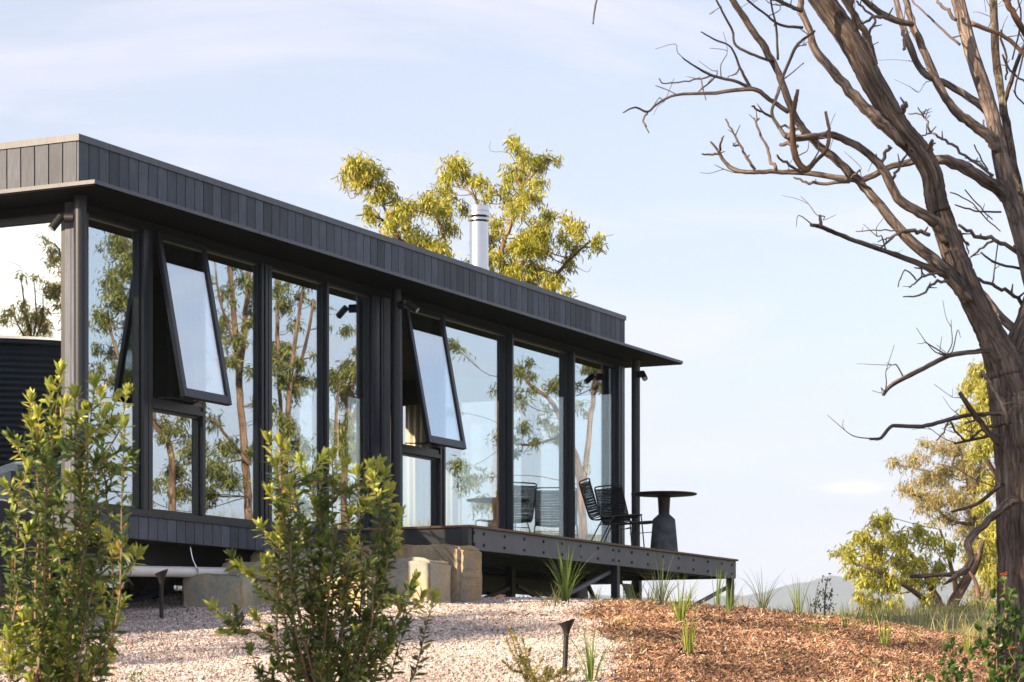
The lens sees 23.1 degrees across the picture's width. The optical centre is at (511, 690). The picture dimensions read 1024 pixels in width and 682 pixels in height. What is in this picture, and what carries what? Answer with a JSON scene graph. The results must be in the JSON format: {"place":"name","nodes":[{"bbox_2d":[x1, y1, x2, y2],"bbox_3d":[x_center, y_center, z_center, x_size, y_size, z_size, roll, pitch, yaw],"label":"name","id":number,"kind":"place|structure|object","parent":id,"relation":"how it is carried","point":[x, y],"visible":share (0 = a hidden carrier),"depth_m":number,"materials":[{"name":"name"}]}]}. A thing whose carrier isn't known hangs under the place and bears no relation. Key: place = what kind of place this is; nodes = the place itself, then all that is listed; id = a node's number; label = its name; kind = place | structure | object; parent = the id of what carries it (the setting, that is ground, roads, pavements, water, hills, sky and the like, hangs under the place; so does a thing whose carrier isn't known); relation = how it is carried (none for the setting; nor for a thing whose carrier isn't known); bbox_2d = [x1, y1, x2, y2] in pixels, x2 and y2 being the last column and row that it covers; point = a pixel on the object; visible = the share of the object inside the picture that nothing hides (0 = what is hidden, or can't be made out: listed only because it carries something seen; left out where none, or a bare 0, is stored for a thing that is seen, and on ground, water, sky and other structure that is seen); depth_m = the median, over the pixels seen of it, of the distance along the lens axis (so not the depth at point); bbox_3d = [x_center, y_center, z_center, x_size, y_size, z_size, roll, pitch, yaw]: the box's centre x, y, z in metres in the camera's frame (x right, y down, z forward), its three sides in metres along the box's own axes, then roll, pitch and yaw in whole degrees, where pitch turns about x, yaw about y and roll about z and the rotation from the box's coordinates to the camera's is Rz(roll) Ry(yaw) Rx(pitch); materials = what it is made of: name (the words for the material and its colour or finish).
{"place":"outdoors","nodes":[
{"label":"outdoors","id":0,"kind":"place"},
{"bbox_2d":[0,593,648,681],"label":"gravel","id":1,"kind":"structure","parent":0,"point":[473,628],"depth_m":18.91,"materials":[{"name":"beige gravel"}]},
{"bbox_2d":[501,626,577,681],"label":"feathery plant","id":2,"kind":"object","parent":1,"relation":"on","point":[545,676],"visible":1,"depth_m":16.00,"materials":[{"name":"green plant"}]},
{"bbox_2d":[2,569,996,681],"bbox_3d":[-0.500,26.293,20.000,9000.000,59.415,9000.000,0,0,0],"label":"ground","id":3,"kind":"structure","parent":0,"point":[983,626],"depth_m":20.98,"materials":[{"name":"green plant"}]},
{"bbox_2d":[0,499,65,606],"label":"parked car","id":4,"kind":"object","parent":3,"relation":"on","point":[5,504],"visible":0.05,"depth_m":18.92,"materials":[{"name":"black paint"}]},
{"bbox_2d":[0,359,147,681],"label":"leafy shrub","id":5,"kind":"object","parent":3,"relation":"on","point":[51,663],"visible":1,"depth_m":13.25,"materials":[{"name":"green plant"}]},
{"bbox_2d":[60,586,167,615],"bbox_3d":[-3.444,-0.759,21.566,0.060,0.378,2.133,0,0,17],"label":"poly pipe","id":6,"kind":"object","parent":3,"relation":"on","point":[145,596],"visible":0.41,"depth_m":22.04,"materials":[{"name":"plastic"}]},
{"bbox_2d":[129,670,142,681],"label":"broad leaf weed","id":7,"kind":"object","parent":3,"relation":"on","point":[130,677],"visible":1,"depth_m":16.28,"materials":[{"name":"green plant"}]},
{"bbox_2d":[155,569,167,618],"bbox_3d":[-2.930,-0.748,20.900,0.110,0.541,0.110,0,0,0],"label":"garden light","id":8,"kind":"object","parent":3,"relation":"on","point":[161,575],"visible":0.9,"depth_m":20.88,"materials":[{"name":"black metal"}]},
{"bbox_2d":[182,573,265,608],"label":"sandstone block","id":9,"kind":"structure","parent":3,"relation":"on","point":[226,590],"depth_m":22.08,"materials":[{"name":"beige stone"}]},
{"bbox_2d":[221,559,343,577],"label":"sandstone block","id":10,"kind":"structure","parent":3,"relation":"on","point":[248,565],"depth_m":22.52,"materials":[{"name":"beige stone"}]},
{"bbox_2d":[250,548,355,561],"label":"sandstone block","id":11,"kind":"structure","parent":3,"relation":"on","point":[254,556],"depth_m":23.07,"materials":[{"name":"beige stone"}]},
{"bbox_2d":[202,430,441,681],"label":"leafy shrub","id":12,"kind":"object","parent":3,"relation":"on","point":[311,663],"visible":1,"depth_m":14.09,"materials":[{"name":"green plant"}]},
{"bbox_2d":[259,576,384,606],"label":"sandstone block","id":13,"kind":"structure","parent":3,"relation":"on","point":[262,600],"depth_m":22.02,"materials":[{"name":"beige stone"}]},
{"bbox_2d":[0,133,682,626],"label":"cabin","id":14,"kind":"object","parent":3,"relation":"on","point":[216,323],"visible":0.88,"depth_m":24.64,"materials":[{"name":"grey metal"}]},
{"bbox_2d":[0,212,64,503],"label":"window","id":15,"kind":"structure","parent":14,"relation":"in","point":[48,218],"depth_m":20.60,"materials":[{"name":"grey metal"}]},
{"bbox_2d":[89,215,139,508],"bbox_3d":[-3.373,-2.743,21.014,0.052,2.395,0.780,0,0,26],"label":"window","id":16,"kind":"structure","parent":14,"relation":"in","point":[136,231],"depth_m":21.34,"materials":[{"name":"grey metal"}]},
{"bbox_2d":[153,409,198,515],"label":"window","id":17,"kind":"structure","parent":14,"relation":"in","point":[195,418],"depth_m":22.16,"materials":[{"name":"grey metal"}]},
{"bbox_2d":[206,248,258,521],"bbox_3d":[-2.562,-2.743,22.644,0.052,2.395,0.950,0,0,26],"label":"window","id":18,"kind":"structure","parent":14,"relation":"in","point":[256,265],"depth_m":23.05,"materials":[{"name":"grey metal"}]},
{"bbox_2d":[272,267,323,529],"bbox_3d":[-2.057,-2.743,23.663,0.052,2.395,1.000,0,0,26],"label":"window","id":19,"kind":"structure","parent":14,"relation":"in","point":[320,284],"depth_m":24.10,"materials":[{"name":"grey metal"}]},
{"bbox_2d":[299,385,359,508],"bbox_3d":[-2.055,-2.590,30.611,0.040,2.058,2.248,0,0,26],"label":"window","id":20,"kind":"structure","parent":14,"relation":"in","point":[299,385],"depth_m":29.63,"materials":[{"name":"grey metal"}]},
{"bbox_2d":[329,284,369,527],"bbox_3d":[-1.629,-2.743,24.535,0.052,2.395,0.860,0,0,26],"label":"window","id":21,"kind":"structure","parent":14,"relation":"in","point":[367,297],"depth_m":24.90,"materials":[{"name":"grey metal"}]},
{"bbox_2d":[403,453,436,525],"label":"window","id":22,"kind":"structure","parent":14,"relation":"in","point":[434,461],"depth_m":26.18,"materials":[{"name":"grey metal"}]},
{"bbox_2d":[446,317,505,528],"bbox_3d":[-0.425,-2.743,26.969,0.052,2.395,1.520,0,0,26],"label":"window","id":23,"kind":"structure","parent":14,"relation":"in","point":[502,337],"depth_m":27.62,"materials":[{"name":"grey metal"}]},
{"bbox_2d":[514,337,567,536],"bbox_3d":[0.279,-2.743,28.389,0.052,2.395,1.570,0,0,26],"label":"window","id":24,"kind":"structure","parent":14,"relation":"in","point":[540,371],"depth_m":28.47,"materials":[{"name":"clear glass"}]},
{"bbox_2d":[575,354,615,542],"bbox_3d":[0.942,-2.743,29.730,0.052,2.395,1.338,0,0,26],"label":"window","id":25,"kind":"structure","parent":14,"relation":"in","point":[595,380],"depth_m":29.80,"materials":[{"name":"clear glass"}]},
{"bbox_2d":[350,557,450,601],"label":"sandstone block","id":26,"kind":"structure","parent":3,"relation":"on","point":[436,574],"depth_m":22.51,"materials":[{"name":"beige stone"}]},
{"bbox_2d":[344,544,481,602],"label":"sandstone block","id":27,"kind":"structure","parent":3,"relation":"on","point":[465,563],"depth_m":22.91,"materials":[{"name":"beige stone"}]},
{"bbox_2d":[330,129,612,596],"bbox_3d":[-0.614,-4.561,37.120,4.192,7.663,2.976,0,0,0],"label":"gum tree","id":28,"kind":"object","parent":3,"relation":"on","point":[363,173],"visible":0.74,"depth_m":36.62,"materials":[{"name":"green plant"}]},
{"bbox_2d":[325,525,738,605],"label":"deck","id":29,"kind":"structure","parent":3,"relation":"on","point":[510,552],"depth_m":26.25,"materials":[{"name":"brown wood"}]},
{"bbox_2d":[579,478,644,546],"bbox_3d":[1.133,-1.981,28.592,0.665,0.870,0.565,0,0,-12],"label":"rope chair","id":30,"kind":"object","parent":29,"relation":"on","point":[587,494],"visible":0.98,"depth_m":28.47,"materials":[{"name":"black fabric"}]},
{"bbox_2d":[594,484,652,545],"bbox_3d":[1.375,-1.981,29.525,0.665,0.870,0.565,0,0,-38],"label":"rope chair","id":31,"kind":"object","parent":29,"relation":"on","point":[602,506],"visible":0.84,"depth_m":29.36,"materials":[{"name":"black fabric"}]},
{"bbox_2d":[631,491,696,550],"bbox_3d":[1.760,-1.917,28.950,0.764,0.741,0.764,0,0,0],"label":"pedestal table","id":32,"kind":"object","parent":29,"relation":"on","point":[663,535],"visible":0.86,"depth_m":28.83,"materials":[{"name":"grey concrete"}]},
{"bbox_2d":[541,536,590,601],"bbox_3d":[0.491,-1.139,23.283,0.702,0.677,0.668,0,0,21],"label":"grass tuft","id":33,"kind":"object","parent":3,"relation":"on","point":[565,591],"visible":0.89,"depth_m":23.26,"materials":[{"name":"green plant"}]},
{"bbox_2d":[559,618,574,674],"bbox_3d":[0.356,-0.234,16.670,0.110,0.506,0.110,2,0,0],"label":"garden light","id":34,"kind":"object","parent":3,"relation":"on","point":[566,625],"visible":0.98,"depth_m":16.65,"materials":[{"name":"black metal"}]},
{"bbox_2d":[542,605,642,681],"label":"grass tuft","id":35,"kind":"object","parent":3,"relation":"on","point":[590,658],"visible":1,"depth_m":16.37,"materials":[{"name":"green plant"}]},
{"bbox_2d":[666,574,700,620],"bbox_3d":[1.492,-0.791,20.972,0.375,0.486,0.352,0,0,-18],"label":"grass tuft","id":36,"kind":"object","parent":3,"relation":"on","point":[681,611],"visible":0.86,"depth_m":20.98,"materials":[{"name":"green plant"}]},
{"bbox_2d":[679,609,697,653],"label":"grass tuft","id":37,"kind":"object","parent":3,"relation":"on","point":[688,644],"visible":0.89,"depth_m":18.46,"materials":[{"name":"green plant"}]},
{"bbox_2d":[723,573,736,614],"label":"grass tuft","id":38,"kind":"object","parent":3,"relation":"on","point":[732,602],"visible":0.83,"depth_m":22.04,"materials":[{"name":"green plant"}]},
{"bbox_2d":[486,596,994,681],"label":"bark mulch","id":39,"kind":"object","parent":3,"relation":"on","point":[749,630],"visible":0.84,"depth_m":19.52,"materials":[{"name":"brown wood"}]},
{"bbox_2d":[631,548,694,604],"bbox_3d":[1.312,-1.087,22.986,0.790,0.655,0.816,0,0,0],"label":"grass tuft","id":40,"kind":"object","parent":39,"relation":"on","point":[661,596],"visible":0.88,"depth_m":22.93,"materials":[{"name":"green plant"}]},
{"bbox_2d":[710,555,732,605],"bbox_3d":[2.018,-1.057,24.031,0.217,0.582,0.406,0,0,20],"label":"grass tuft","id":41,"kind":"object","parent":39,"relation":"on","point":[718,592],"visible":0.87,"depth_m":23.99,"materials":[{"name":"green plant"}]},
{"bbox_2d":[592,0,1023,681],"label":"dead tree","id":42,"kind":"object","parent":39,"relation":"on","point":[1000,348],"visible":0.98,"depth_m":17.30,"materials":[{"name":"brown wood"}]},
{"bbox_2d":[972,576,1023,681],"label":"broad leaf weed","id":43,"kind":"object","parent":39,"relation":"on","point":[993,672],"visible":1,"depth_m":15.55,"materials":[{"name":"green plant"}]},
{"bbox_2d":[1000,571,1006,597],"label":"flower","id":44,"kind":"object","parent":43,"relation":"attached to","point":[1004,580],"visible":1,"depth_m":15.51,"materials":[{"name":"red plant"}]},
{"bbox_2d":[740,570,782,609],"bbox_3d":[2.456,-0.974,23.988,0.570,0.479,0.893,0,0,0],"label":"grass tuft","id":45,"kind":"object","parent":3,"relation":"on","point":[760,604],"visible":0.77,"depth_m":23.99,"materials":[{"name":"green plant"}]},
{"bbox_2d":[780,573,812,613],"bbox_3d":[2.685,-0.907,23.574,0.264,0.440,0.386,0,0,-22],"label":"grass tuft","id":46,"kind":"object","parent":3,"relation":"on","point":[797,600],"visible":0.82,"depth_m":23.59,"materials":[{"name":"green plant"}]},
{"bbox_2d":[784,619,828,632],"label":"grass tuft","id":47,"kind":"object","parent":3,"relation":"on","point":[810,625],"visible":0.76,"depth_m":21.18,"materials":[{"name":"green plant"}]},
{"bbox_2d":[800,588,823,613],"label":"grass tuft","id":48,"kind":"object","parent":3,"relation":"on","point":[810,602],"visible":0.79,"depth_m":23.53,"materials":[{"name":"green plant"}]},
{"bbox_2d":[811,573,837,614],"bbox_3d":[4.090,-1.208,33.024,0.432,0.703,0.272,0,0,44],"label":"bare sapling","id":49,"kind":"object","parent":3,"relation":"on","point":[825,606],"visible":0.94,"depth_m":32.99,"materials":[{"name":"grey plant"}]},
{"bbox_2d":[840,606,852,626],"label":"grass tuft","id":50,"kind":"object","parent":3,"relation":"on","point":[846,620],"visible":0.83,"depth_m":21.63,"materials":[{"name":"green plant"}]},
{"bbox_2d":[874,610,893,645],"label":"grass tuft","id":51,"kind":"object","parent":3,"relation":"on","point":[885,640],"visible":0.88,"depth_m":20.73,"materials":[{"name":"green plant"}]},
{"bbox_2d":[891,656,926,681],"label":"broad leaf weed","id":52,"kind":"object","parent":3,"relation":"on","point":[910,677],"visible":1,"depth_m":16.01,"materials":[{"name":"green plant"}]},
{"bbox_2d":[827,507,997,615],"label":"spreading tree","id":53,"kind":"object","parent":3,"relation":"on","point":[873,559],"visible":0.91,"depth_m":43.40,"materials":[{"name":"green plant"}]},
{"bbox_2d":[926,636,976,681],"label":"broad leaf weed","id":54,"kind":"object","parent":3,"relation":"on","point":[957,674],"visible":1,"depth_m":16.11,"materials":[{"name":"green plant"}]},
{"bbox_2d":[956,619,979,655],"bbox_3d":[3.724,-0.441,20.432,0.259,0.397,0.202,0,0,0],"label":"grass tuft","id":55,"kind":"object","parent":3,"relation":"on","point":[967,647],"visible":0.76,"depth_m":20.42,"materials":[{"name":"green plant"}]},
{"bbox_2d":[943,560,996,611],"bbox_3d":[6.746,-1.246,35.849,1.347,1.268,1.109,0,0,0],"label":"bush","id":56,"kind":"object","parent":3,"relation":"on","point":[978,594],"visible":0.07,"depth_m":35.91,"materials":[{"name":"green plant"}]},
{"bbox_2d":[0,0,1023,601],"label":"sky","id":57,"kind":"structure","parent":0,"point":[769,319],"materials":[{"name":"blue"}]},
{"bbox_2d":[541,570,996,616],"bbox_3d":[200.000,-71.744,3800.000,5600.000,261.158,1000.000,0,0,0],"label":"hills","id":58,"kind":"structure","parent":0,"point":[842,588],"depth_m":3718.97,"materials":[{"name":"grey"}]},
{"bbox_2d":[882,432,996,604],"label":"pale tree","id":59,"kind":"object","parent":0,"point":[934,502],"visible":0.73,"depth_m":51.58,"materials":[{"name":"green plant"}]},
{"bbox_2d":[948,357,997,598],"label":"bright tree","id":60,"kind":"object","parent":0,"point":[976,382],"visible":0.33,"depth_m":47.24,"materials":[{"name":"yellow plant"}]}
]}

